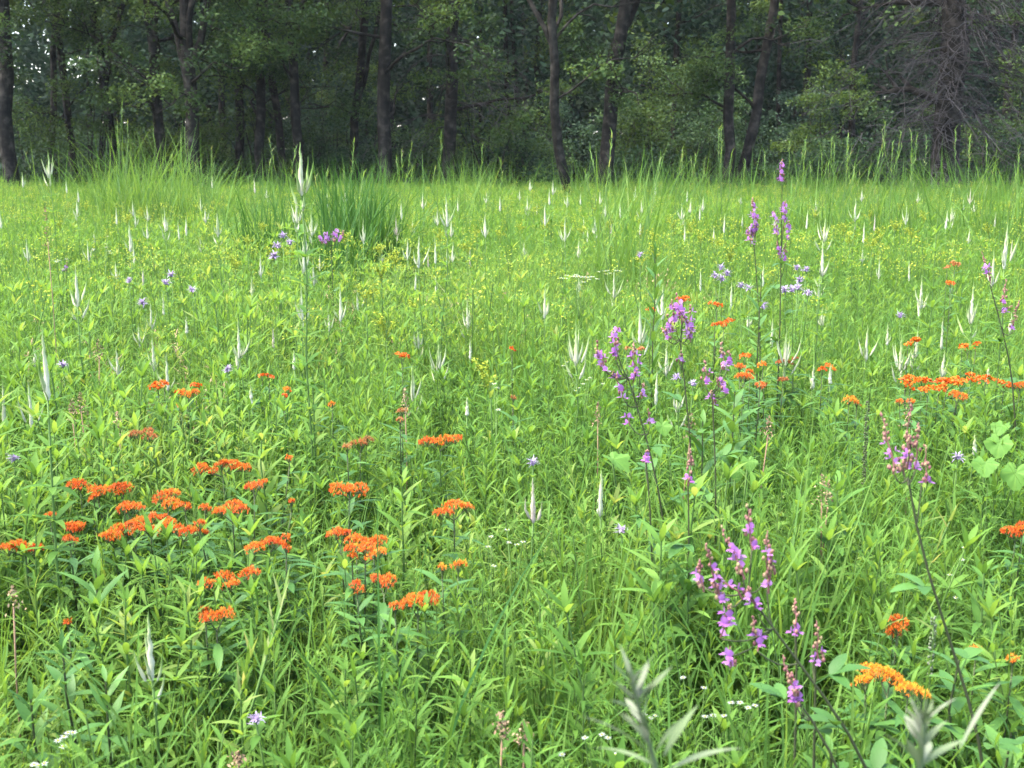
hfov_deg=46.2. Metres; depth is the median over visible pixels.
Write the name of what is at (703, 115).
understory bush
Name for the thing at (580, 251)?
culvers root
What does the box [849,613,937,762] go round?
butterfly weed
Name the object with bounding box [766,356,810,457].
butterfly weed
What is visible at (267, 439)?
tall grass clump
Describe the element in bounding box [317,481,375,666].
butterfly weed
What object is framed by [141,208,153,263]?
culvers root
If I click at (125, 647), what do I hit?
leafy stalk
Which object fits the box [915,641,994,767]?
leafy stalk
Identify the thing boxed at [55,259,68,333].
daisy fleabane
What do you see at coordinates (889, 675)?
butterfly weed
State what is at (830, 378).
culvers root
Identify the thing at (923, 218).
goldenrod
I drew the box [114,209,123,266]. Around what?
culvers root
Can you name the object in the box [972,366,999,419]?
culvers root
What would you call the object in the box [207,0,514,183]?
oak tree
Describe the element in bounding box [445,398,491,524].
culvers root
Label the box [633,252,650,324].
goldenrod
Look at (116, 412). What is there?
dry seed head
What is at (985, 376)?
butterfly weed
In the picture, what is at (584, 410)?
daisy fleabane
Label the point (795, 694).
tick trefoil
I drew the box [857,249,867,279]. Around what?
culvers root
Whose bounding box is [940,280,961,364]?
butterfly weed
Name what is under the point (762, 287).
culvers root
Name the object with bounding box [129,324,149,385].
culvers root
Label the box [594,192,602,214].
culvers root
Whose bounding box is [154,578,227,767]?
leafy stalk
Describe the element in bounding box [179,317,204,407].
culvers root
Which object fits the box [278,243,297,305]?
goldenrod
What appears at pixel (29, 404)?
culvers root
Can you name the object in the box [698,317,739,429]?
butterfly weed
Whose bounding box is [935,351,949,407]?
culvers root
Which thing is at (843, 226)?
goldenrod
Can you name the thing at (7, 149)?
oak tree
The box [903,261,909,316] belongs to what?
culvers root
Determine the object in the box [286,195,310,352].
culvers root
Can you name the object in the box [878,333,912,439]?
culvers root
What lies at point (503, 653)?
leafy stalk
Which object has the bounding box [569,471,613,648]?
culvers root
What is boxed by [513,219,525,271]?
goldenrod
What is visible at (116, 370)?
culvers root
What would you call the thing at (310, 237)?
culvers root
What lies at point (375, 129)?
understory bush
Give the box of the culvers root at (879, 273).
[871,257,881,317]
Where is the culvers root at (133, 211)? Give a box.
[128,199,144,254]
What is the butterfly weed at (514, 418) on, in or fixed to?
on the ground at (452, 642)
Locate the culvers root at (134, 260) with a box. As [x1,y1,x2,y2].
[133,243,138,295]
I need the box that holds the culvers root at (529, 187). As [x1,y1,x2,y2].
[526,184,532,230]
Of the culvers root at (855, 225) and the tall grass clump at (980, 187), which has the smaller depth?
the culvers root at (855, 225)
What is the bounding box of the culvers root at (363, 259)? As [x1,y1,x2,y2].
[356,221,375,322]
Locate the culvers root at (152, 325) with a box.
[146,303,156,347]
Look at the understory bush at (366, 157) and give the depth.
37.91 m
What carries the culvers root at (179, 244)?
on the ground at (452, 642)
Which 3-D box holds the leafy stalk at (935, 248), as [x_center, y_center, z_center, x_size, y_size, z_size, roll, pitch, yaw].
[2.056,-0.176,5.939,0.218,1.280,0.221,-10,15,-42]
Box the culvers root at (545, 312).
[534,287,554,418]
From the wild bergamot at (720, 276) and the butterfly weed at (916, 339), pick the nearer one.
the butterfly weed at (916, 339)
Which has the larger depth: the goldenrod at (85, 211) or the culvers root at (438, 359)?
the goldenrod at (85, 211)
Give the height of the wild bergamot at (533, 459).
0.733 m
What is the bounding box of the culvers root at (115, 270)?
[110,261,119,303]
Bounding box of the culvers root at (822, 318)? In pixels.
[810,307,827,388]
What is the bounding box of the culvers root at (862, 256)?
[850,224,869,329]
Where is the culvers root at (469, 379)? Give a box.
[455,340,479,416]
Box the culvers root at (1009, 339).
[998,313,1021,378]
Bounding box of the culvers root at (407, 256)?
[403,239,413,299]
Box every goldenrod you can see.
[55,216,63,254]
[84,201,90,235]
[123,213,134,234]
[139,207,146,251]
[226,251,245,326]
[239,234,253,294]
[257,222,268,260]
[264,242,277,314]
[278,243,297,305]
[338,228,349,290]
[353,280,378,399]
[370,258,393,359]
[371,242,390,323]
[371,310,398,404]
[387,252,403,343]
[404,291,422,386]
[405,217,418,285]
[432,227,443,294]
[459,236,476,328]
[470,224,480,265]
[471,357,510,499]
[493,226,506,280]
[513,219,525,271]
[540,218,550,270]
[556,220,566,266]
[577,225,586,261]
[604,221,613,273]
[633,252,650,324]
[634,226,647,274]
[647,242,662,312]
[648,228,659,292]
[665,217,677,261]
[685,219,696,290]
[694,229,707,307]
[709,233,725,307]
[721,243,735,327]
[810,210,818,266]
[838,221,852,298]
[840,231,854,326]
[860,233,878,323]
[864,209,872,259]
[872,225,890,283]
[888,218,901,288]
[903,227,918,283]
[919,210,929,261]
[982,222,990,257]
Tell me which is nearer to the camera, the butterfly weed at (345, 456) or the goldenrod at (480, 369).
the butterfly weed at (345, 456)
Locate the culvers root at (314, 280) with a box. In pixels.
[308,261,322,341]
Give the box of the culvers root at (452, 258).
[448,246,455,299]
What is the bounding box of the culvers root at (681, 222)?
[674,205,687,279]
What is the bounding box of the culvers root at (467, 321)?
[456,299,478,396]
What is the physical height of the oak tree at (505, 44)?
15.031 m
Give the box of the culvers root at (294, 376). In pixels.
[288,352,306,428]
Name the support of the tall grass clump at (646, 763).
on the ground at (452, 642)
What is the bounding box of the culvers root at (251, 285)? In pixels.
[247,277,255,308]
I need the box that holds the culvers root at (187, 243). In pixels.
[181,220,197,269]
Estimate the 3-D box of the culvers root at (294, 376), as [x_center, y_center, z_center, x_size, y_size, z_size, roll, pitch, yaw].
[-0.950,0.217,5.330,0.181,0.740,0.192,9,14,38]
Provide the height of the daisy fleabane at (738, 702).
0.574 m
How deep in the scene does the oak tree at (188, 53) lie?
31.16 m
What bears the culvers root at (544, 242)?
on the ground at (452, 642)
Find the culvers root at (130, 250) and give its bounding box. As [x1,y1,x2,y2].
[120,224,147,383]
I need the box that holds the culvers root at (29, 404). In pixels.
[14,384,62,500]
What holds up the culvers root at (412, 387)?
on the ground at (452, 642)
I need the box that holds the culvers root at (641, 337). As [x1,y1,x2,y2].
[617,304,653,466]
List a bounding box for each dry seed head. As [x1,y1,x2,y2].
[5,585,26,767]
[41,206,56,361]
[68,398,79,440]
[74,391,88,479]
[95,338,103,401]
[107,411,126,488]
[227,750,246,767]
[398,388,410,509]
[492,711,514,767]
[513,722,533,767]
[592,402,601,509]
[682,413,698,517]
[759,415,776,496]
[807,480,832,657]
[810,474,827,688]
[898,400,917,523]
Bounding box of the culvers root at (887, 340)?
[873,326,894,412]
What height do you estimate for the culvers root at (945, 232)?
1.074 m
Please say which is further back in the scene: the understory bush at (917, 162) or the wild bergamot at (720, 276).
the understory bush at (917, 162)
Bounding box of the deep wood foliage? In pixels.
[0,0,1023,186]
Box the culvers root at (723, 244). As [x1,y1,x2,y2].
[718,215,729,273]
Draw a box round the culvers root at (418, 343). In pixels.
[404,324,434,412]
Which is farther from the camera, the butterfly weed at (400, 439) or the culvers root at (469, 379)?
the culvers root at (469, 379)
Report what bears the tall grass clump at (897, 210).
on the ground at (452, 642)
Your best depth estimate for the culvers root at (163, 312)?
7.46 m
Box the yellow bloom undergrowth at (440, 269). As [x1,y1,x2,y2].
[0,181,1023,392]
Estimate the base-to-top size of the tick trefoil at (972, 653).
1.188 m
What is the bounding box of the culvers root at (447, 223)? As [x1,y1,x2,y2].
[426,198,461,419]
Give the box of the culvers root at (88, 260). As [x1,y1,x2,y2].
[82,242,97,293]
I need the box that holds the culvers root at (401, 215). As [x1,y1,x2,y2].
[395,203,410,271]
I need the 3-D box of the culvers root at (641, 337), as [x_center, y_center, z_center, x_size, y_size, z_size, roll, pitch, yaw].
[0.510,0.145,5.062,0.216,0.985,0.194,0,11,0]
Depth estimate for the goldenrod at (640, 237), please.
10.24 m
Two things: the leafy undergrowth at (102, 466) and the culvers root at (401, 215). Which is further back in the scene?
the culvers root at (401, 215)
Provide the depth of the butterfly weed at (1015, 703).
2.38 m
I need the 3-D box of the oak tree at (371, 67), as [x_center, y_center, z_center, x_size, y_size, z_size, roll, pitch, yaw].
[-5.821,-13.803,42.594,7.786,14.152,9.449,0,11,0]
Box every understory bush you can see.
[0,89,100,186]
[0,130,28,179]
[0,147,147,185]
[15,48,165,187]
[36,122,153,180]
[115,88,234,182]
[145,115,234,182]
[168,145,308,185]
[199,57,322,185]
[245,117,349,185]
[274,70,377,186]
[304,138,427,186]
[320,78,409,183]
[363,119,484,185]
[409,62,558,187]
[415,140,558,185]
[468,110,577,185]
[482,87,599,179]
[539,119,626,186]
[572,141,714,185]
[589,49,745,180]
[597,101,692,183]
[641,47,763,181]
[650,120,763,189]
[706,112,817,188]
[755,138,904,187]
[758,86,865,182]
[767,53,878,181]
[790,97,919,184]
[846,123,973,188]
[959,114,1023,188]
[960,43,1023,186]
[966,122,1023,182]
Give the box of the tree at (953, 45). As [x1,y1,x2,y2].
[788,0,1023,191]
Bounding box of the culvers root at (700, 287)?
[693,271,704,328]
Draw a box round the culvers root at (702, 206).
[697,196,707,244]
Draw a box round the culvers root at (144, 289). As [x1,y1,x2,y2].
[141,272,148,319]
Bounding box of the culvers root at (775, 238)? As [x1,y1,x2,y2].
[766,216,778,270]
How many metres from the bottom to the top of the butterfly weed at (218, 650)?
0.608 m
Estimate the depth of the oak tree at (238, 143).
36.52 m
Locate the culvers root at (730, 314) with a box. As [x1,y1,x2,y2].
[725,281,743,373]
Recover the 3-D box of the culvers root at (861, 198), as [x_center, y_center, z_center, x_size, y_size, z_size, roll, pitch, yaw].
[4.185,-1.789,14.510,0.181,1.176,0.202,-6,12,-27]
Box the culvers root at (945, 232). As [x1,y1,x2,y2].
[941,210,951,270]
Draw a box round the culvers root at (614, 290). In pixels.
[599,270,624,381]
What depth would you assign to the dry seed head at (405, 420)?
4.24 m
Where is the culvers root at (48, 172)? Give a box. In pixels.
[41,153,70,336]
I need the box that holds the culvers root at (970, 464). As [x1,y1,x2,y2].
[930,434,986,578]
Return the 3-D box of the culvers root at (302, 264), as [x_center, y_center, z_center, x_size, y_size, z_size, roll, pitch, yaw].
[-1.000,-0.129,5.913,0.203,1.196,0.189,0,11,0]
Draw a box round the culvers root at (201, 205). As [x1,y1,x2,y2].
[198,198,203,246]
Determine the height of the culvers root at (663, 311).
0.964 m
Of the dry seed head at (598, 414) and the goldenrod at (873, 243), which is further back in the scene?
the goldenrod at (873, 243)
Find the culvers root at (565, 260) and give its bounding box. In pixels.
[556,219,573,322]
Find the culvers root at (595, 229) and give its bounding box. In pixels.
[592,220,597,256]
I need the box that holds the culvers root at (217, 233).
[209,215,232,305]
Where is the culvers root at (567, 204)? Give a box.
[564,192,570,238]
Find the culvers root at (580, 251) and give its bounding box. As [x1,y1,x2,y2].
[573,243,581,295]
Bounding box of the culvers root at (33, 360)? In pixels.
[30,346,40,387]
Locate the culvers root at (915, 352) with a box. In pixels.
[908,332,932,413]
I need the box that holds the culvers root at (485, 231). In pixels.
[474,215,494,336]
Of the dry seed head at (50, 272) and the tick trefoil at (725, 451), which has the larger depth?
the dry seed head at (50, 272)
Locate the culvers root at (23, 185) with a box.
[17,174,33,241]
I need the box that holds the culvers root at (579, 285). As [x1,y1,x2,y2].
[576,272,581,308]
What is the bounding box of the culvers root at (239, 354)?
[224,321,260,477]
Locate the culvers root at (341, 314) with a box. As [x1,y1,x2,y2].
[330,287,357,429]
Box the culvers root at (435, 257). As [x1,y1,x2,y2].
[422,241,447,326]
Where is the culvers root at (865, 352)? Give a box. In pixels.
[851,326,880,445]
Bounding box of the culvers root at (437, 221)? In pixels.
[431,211,443,279]
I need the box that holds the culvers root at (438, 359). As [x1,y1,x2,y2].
[428,341,454,413]
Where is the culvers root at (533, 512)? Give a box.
[503,479,559,666]
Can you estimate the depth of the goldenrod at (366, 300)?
5.99 m
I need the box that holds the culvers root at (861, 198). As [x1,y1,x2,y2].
[855,192,866,234]
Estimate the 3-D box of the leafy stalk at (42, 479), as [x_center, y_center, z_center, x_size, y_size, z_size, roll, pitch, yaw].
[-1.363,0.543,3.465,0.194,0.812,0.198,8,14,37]
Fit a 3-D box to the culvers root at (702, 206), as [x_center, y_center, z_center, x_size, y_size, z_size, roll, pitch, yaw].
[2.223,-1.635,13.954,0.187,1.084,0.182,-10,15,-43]
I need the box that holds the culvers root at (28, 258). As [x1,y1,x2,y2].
[18,240,39,319]
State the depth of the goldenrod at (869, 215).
13.14 m
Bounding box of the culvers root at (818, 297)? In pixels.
[805,278,827,354]
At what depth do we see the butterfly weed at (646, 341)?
5.67 m
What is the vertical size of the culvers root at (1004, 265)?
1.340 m
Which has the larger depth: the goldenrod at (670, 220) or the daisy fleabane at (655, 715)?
the goldenrod at (670, 220)
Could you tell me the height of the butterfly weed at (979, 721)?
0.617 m
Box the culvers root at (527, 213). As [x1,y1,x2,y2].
[522,196,530,243]
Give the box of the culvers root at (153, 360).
[146,338,170,434]
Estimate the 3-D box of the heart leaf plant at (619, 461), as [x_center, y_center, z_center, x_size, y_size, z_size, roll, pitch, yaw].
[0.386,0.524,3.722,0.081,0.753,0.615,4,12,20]
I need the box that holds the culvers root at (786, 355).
[765,328,802,446]
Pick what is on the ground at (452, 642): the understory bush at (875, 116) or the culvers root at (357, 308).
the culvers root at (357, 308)
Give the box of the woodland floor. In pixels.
[20,172,1010,187]
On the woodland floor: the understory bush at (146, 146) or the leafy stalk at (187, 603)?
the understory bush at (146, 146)
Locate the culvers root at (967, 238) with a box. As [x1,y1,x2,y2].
[966,229,972,265]
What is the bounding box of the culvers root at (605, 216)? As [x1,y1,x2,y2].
[603,202,608,251]
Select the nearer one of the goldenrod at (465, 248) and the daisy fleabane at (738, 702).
the daisy fleabane at (738, 702)
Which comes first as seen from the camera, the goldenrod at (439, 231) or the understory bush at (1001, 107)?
the goldenrod at (439, 231)
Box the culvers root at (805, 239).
[798,213,812,276]
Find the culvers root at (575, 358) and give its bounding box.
[551,321,596,523]
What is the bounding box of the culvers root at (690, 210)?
[687,201,695,247]
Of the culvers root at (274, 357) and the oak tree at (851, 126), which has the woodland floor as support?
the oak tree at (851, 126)
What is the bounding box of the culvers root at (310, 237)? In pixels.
[304,212,326,351]
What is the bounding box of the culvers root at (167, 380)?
[154,353,174,419]
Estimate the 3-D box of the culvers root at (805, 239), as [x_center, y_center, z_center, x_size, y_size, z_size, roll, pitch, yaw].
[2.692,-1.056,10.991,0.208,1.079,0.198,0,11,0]
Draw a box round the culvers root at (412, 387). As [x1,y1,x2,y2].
[398,364,428,453]
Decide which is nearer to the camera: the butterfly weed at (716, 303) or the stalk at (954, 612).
the stalk at (954, 612)
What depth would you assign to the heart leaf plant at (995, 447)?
3.47 m
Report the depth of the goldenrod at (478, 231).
10.50 m
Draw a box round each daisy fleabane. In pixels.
[31,762,47,767]
[54,731,75,767]
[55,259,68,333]
[92,236,110,318]
[481,535,494,678]
[492,383,503,519]
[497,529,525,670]
[558,733,615,767]
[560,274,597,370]
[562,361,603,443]
[575,377,590,476]
[598,270,619,336]
[643,713,656,765]
[681,676,726,766]
[701,700,756,767]
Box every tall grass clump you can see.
[0,555,289,767]
[25,99,260,228]
[47,126,169,219]
[116,136,268,234]
[140,507,705,767]
[164,142,298,274]
[167,364,340,568]
[194,171,328,279]
[257,137,391,267]
[258,162,435,307]
[261,151,445,295]
[323,514,770,767]
[343,164,468,254]
[368,132,488,243]
[435,143,554,232]
[496,452,724,743]
[509,128,737,301]
[592,725,777,767]
[601,402,1022,763]
[624,569,981,767]
[642,148,773,258]
[660,125,775,248]
[698,136,828,248]
[745,451,1023,760]
[764,142,961,259]
[766,133,896,254]
[833,121,1023,258]
[838,128,1023,245]
[906,138,1023,253]
[982,144,1023,240]
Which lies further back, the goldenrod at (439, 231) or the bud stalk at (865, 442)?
the goldenrod at (439, 231)
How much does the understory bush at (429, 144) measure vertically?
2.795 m
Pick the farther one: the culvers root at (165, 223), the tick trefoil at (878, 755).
the culvers root at (165, 223)
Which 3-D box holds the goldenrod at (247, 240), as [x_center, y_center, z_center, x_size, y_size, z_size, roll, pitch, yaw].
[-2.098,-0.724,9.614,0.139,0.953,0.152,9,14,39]
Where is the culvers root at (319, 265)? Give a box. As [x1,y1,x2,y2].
[314,256,324,295]
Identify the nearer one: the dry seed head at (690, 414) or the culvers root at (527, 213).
the dry seed head at (690, 414)
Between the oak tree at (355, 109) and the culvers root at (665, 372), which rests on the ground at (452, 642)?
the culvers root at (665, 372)
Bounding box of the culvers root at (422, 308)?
[408,237,435,406]
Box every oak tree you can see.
[0,0,47,188]
[9,0,47,137]
[9,0,193,179]
[10,0,196,179]
[10,0,273,182]
[12,0,142,183]
[61,0,274,185]
[83,0,375,185]
[161,0,306,183]
[192,0,348,182]
[193,0,330,183]
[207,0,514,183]
[229,0,448,172]
[286,0,490,183]
[327,0,583,185]
[445,0,631,179]
[526,0,674,197]
[538,0,706,189]
[595,0,779,172]
[617,0,846,191]
[654,0,889,189]
[723,0,911,181]
[878,0,1023,183]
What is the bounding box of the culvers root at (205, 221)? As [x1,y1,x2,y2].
[201,209,212,276]
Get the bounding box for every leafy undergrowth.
[0,174,1023,273]
[0,218,1023,465]
[0,322,1023,767]
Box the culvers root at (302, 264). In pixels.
[291,238,319,402]
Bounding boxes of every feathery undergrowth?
[0,181,1023,265]
[0,227,1022,453]
[0,356,1023,767]
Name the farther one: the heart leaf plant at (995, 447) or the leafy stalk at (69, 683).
the heart leaf plant at (995, 447)
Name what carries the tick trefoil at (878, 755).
on the ground at (452, 642)
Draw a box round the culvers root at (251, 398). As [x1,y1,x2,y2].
[238,384,275,478]
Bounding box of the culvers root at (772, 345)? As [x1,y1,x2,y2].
[764,320,775,396]
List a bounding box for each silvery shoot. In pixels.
[582,646,740,767]
[882,684,998,767]
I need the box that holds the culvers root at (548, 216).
[545,188,553,255]
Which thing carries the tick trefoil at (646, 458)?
on the ground at (452, 642)
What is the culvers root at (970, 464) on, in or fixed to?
on the ground at (452, 642)
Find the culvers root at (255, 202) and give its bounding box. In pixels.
[249,181,259,236]
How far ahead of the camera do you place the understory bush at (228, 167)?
37.48 m
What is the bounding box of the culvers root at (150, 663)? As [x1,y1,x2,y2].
[114,613,189,767]
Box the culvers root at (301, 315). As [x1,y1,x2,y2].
[290,286,313,410]
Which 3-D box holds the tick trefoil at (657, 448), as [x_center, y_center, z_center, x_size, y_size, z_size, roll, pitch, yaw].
[0.374,0.415,3.241,0.324,1.150,0.175,0,11,0]
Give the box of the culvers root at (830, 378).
[805,365,845,432]
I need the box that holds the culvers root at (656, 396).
[642,372,665,453]
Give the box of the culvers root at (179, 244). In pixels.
[174,226,184,283]
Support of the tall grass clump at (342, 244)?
on the ground at (452, 642)
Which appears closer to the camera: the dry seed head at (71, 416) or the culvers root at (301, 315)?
the dry seed head at (71, 416)
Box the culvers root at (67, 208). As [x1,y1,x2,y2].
[63,182,69,223]
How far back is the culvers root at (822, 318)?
6.87 m
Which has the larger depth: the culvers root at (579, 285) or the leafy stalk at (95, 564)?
the culvers root at (579, 285)
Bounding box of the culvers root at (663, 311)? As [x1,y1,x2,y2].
[648,289,673,403]
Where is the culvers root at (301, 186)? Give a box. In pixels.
[279,143,339,546]
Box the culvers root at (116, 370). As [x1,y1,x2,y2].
[107,346,130,404]
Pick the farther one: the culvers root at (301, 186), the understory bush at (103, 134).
the understory bush at (103, 134)
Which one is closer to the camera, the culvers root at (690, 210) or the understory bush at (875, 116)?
the culvers root at (690, 210)
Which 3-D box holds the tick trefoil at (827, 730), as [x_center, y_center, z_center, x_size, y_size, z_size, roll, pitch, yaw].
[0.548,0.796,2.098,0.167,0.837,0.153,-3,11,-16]
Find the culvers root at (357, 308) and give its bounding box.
[352,292,364,364]
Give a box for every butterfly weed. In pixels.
[0,538,73,703]
[31,478,118,694]
[38,618,116,765]
[76,481,209,712]
[118,427,165,614]
[146,379,181,522]
[160,382,213,511]
[168,606,257,767]
[170,454,313,679]
[197,533,320,732]
[248,373,285,471]
[271,386,303,515]
[312,400,348,566]
[313,527,407,740]
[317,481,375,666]
[321,435,380,592]
[328,571,415,767]
[362,589,448,766]
[380,407,418,560]
[387,352,415,465]
[405,558,487,735]
[418,434,462,591]
[423,499,485,644]
[494,394,532,529]
[497,346,525,438]
[610,346,658,519]
[637,307,662,433]
[670,295,692,394]
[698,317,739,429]
[699,301,725,424]
[718,352,780,507]
[741,376,802,487]
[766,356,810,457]
[799,362,848,455]
[821,662,958,767]
[825,395,876,509]
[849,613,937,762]
[884,372,988,526]
[892,336,921,433]
[927,644,1015,767]
[929,260,966,399]
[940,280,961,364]
[945,341,985,417]
[958,652,1023,767]
[970,521,1023,706]
[972,374,1023,492]
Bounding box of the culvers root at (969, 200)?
[960,189,973,250]
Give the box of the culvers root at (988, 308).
[967,251,1000,427]
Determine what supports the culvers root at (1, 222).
on the ground at (452, 642)
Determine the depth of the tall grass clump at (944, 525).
2.98 m
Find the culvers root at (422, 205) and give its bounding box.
[418,192,429,272]
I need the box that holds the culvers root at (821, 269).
[799,242,836,412]
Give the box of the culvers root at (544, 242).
[533,205,554,292]
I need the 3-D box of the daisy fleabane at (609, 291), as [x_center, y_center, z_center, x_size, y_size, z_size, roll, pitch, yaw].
[0.529,-0.156,6.649,0.128,0.970,0.415,3,11,13]
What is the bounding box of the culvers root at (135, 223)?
[134,216,138,242]
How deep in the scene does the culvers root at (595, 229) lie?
12.27 m
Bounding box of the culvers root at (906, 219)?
[898,208,913,274]
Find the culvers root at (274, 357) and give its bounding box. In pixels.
[261,330,294,385]
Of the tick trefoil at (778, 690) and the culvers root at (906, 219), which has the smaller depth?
the tick trefoil at (778, 690)
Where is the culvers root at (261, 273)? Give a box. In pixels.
[252,255,273,314]
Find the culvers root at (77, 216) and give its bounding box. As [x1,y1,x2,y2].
[71,199,87,264]
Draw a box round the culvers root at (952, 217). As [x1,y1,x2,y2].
[936,206,959,276]
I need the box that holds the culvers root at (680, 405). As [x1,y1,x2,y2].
[663,387,686,488]
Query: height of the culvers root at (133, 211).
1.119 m
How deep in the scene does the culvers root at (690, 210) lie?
13.60 m
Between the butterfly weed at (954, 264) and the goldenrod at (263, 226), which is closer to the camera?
the butterfly weed at (954, 264)
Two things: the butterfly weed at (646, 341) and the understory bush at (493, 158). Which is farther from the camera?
the understory bush at (493, 158)
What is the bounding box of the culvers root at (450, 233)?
[443,220,458,270]
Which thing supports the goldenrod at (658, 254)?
on the ground at (452, 642)
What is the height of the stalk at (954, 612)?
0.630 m
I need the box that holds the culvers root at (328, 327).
[317,313,334,399]
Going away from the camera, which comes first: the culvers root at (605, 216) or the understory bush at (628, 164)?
the culvers root at (605, 216)
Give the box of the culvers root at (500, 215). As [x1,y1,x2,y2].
[496,200,501,239]
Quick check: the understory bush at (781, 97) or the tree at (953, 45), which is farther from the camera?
the understory bush at (781, 97)
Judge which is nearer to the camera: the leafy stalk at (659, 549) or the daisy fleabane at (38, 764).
the daisy fleabane at (38, 764)
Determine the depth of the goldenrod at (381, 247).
8.66 m
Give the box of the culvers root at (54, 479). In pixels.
[11,329,91,719]
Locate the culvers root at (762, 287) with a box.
[752,263,770,334]
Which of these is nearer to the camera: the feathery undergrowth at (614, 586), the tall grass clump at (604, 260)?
the feathery undergrowth at (614, 586)
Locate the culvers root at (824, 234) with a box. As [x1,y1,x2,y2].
[810,214,840,364]
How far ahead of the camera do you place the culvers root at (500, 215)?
14.01 m
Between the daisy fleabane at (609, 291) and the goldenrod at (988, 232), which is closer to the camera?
the daisy fleabane at (609, 291)
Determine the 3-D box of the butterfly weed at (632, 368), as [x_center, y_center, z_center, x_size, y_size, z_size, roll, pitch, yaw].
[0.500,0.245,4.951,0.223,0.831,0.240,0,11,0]
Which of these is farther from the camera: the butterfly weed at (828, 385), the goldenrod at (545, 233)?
the goldenrod at (545, 233)
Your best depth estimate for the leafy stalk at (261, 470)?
3.69 m
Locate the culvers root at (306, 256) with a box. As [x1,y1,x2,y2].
[300,235,317,293]
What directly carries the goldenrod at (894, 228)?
on the ground at (452, 642)
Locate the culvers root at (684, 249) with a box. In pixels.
[678,227,688,283]
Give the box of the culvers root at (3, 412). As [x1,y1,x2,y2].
[2,381,24,498]
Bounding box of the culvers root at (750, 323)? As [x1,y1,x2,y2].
[738,316,752,378]
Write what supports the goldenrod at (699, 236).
on the ground at (452, 642)
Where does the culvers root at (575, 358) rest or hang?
on the ground at (452, 642)
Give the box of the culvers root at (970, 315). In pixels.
[950,283,989,445]
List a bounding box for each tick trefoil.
[64,262,75,328]
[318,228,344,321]
[594,326,690,610]
[623,449,682,763]
[660,448,715,734]
[661,292,718,551]
[689,342,747,589]
[690,503,897,767]
[740,197,773,429]
[750,598,803,765]
[762,159,796,434]
[783,655,837,767]
[798,620,847,767]
[880,404,1022,767]
[981,251,1023,460]
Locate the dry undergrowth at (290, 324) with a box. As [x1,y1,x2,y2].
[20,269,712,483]
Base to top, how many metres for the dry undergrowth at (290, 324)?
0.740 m
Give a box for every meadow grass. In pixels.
[0,133,1023,226]
[0,169,1023,285]
[0,191,1023,479]
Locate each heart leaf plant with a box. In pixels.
[602,421,672,521]
[730,456,757,588]
[971,420,1023,599]
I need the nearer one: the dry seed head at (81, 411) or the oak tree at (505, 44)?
the dry seed head at (81, 411)
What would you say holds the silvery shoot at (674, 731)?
on the ground at (452, 642)
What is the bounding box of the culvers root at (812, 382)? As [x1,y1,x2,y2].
[789,365,821,460]
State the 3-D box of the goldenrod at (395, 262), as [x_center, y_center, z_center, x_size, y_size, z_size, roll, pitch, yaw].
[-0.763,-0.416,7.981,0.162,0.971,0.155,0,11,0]
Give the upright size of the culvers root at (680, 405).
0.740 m
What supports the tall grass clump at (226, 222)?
on the ground at (452, 642)
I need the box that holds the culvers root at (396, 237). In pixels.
[392,219,402,257]
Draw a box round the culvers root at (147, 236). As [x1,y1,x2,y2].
[142,224,156,287]
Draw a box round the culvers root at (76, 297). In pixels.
[61,266,104,430]
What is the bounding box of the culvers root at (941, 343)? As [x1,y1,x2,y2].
[931,321,948,403]
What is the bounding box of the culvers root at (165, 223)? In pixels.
[152,209,176,342]
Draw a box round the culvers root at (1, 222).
[0,215,8,263]
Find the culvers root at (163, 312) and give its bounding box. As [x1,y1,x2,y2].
[159,294,171,347]
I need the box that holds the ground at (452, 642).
[0,158,1019,767]
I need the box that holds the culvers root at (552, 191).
[547,187,557,225]
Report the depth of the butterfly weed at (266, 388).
4.86 m
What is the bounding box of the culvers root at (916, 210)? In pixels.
[913,191,920,211]
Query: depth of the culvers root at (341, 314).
5.88 m
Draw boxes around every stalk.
[0,676,90,767]
[5,438,77,637]
[32,629,109,767]
[55,545,129,720]
[60,664,153,767]
[91,581,165,766]
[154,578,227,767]
[203,686,280,767]
[234,423,300,589]
[291,373,345,580]
[301,653,386,767]
[366,467,434,629]
[431,641,508,767]
[472,599,538,762]
[509,588,573,760]
[613,516,704,741]
[641,242,668,447]
[651,551,728,749]
[667,409,738,569]
[695,588,764,750]
[705,377,761,548]
[738,265,778,451]
[795,467,873,736]
[802,734,854,767]
[858,401,869,586]
[886,476,944,658]
[907,218,952,406]
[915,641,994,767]
[925,616,936,767]
[936,546,963,737]
[938,558,1020,735]
[965,710,1023,767]
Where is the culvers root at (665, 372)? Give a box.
[657,345,674,414]
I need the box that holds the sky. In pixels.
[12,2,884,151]
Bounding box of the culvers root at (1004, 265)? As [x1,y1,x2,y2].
[971,224,1022,457]
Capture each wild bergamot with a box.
[2,454,28,598]
[56,360,77,417]
[125,277,138,366]
[137,298,157,417]
[162,269,179,387]
[188,285,202,379]
[220,365,245,489]
[240,712,280,767]
[269,232,296,341]
[513,455,548,610]
[603,523,631,642]
[633,251,642,351]
[668,372,699,486]
[707,264,730,377]
[732,281,766,403]
[778,264,815,410]
[889,311,907,411]
[940,451,964,568]
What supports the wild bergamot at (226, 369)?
on the ground at (452, 642)
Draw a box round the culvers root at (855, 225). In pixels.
[838,200,863,332]
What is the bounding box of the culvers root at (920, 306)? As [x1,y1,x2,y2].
[896,279,929,394]

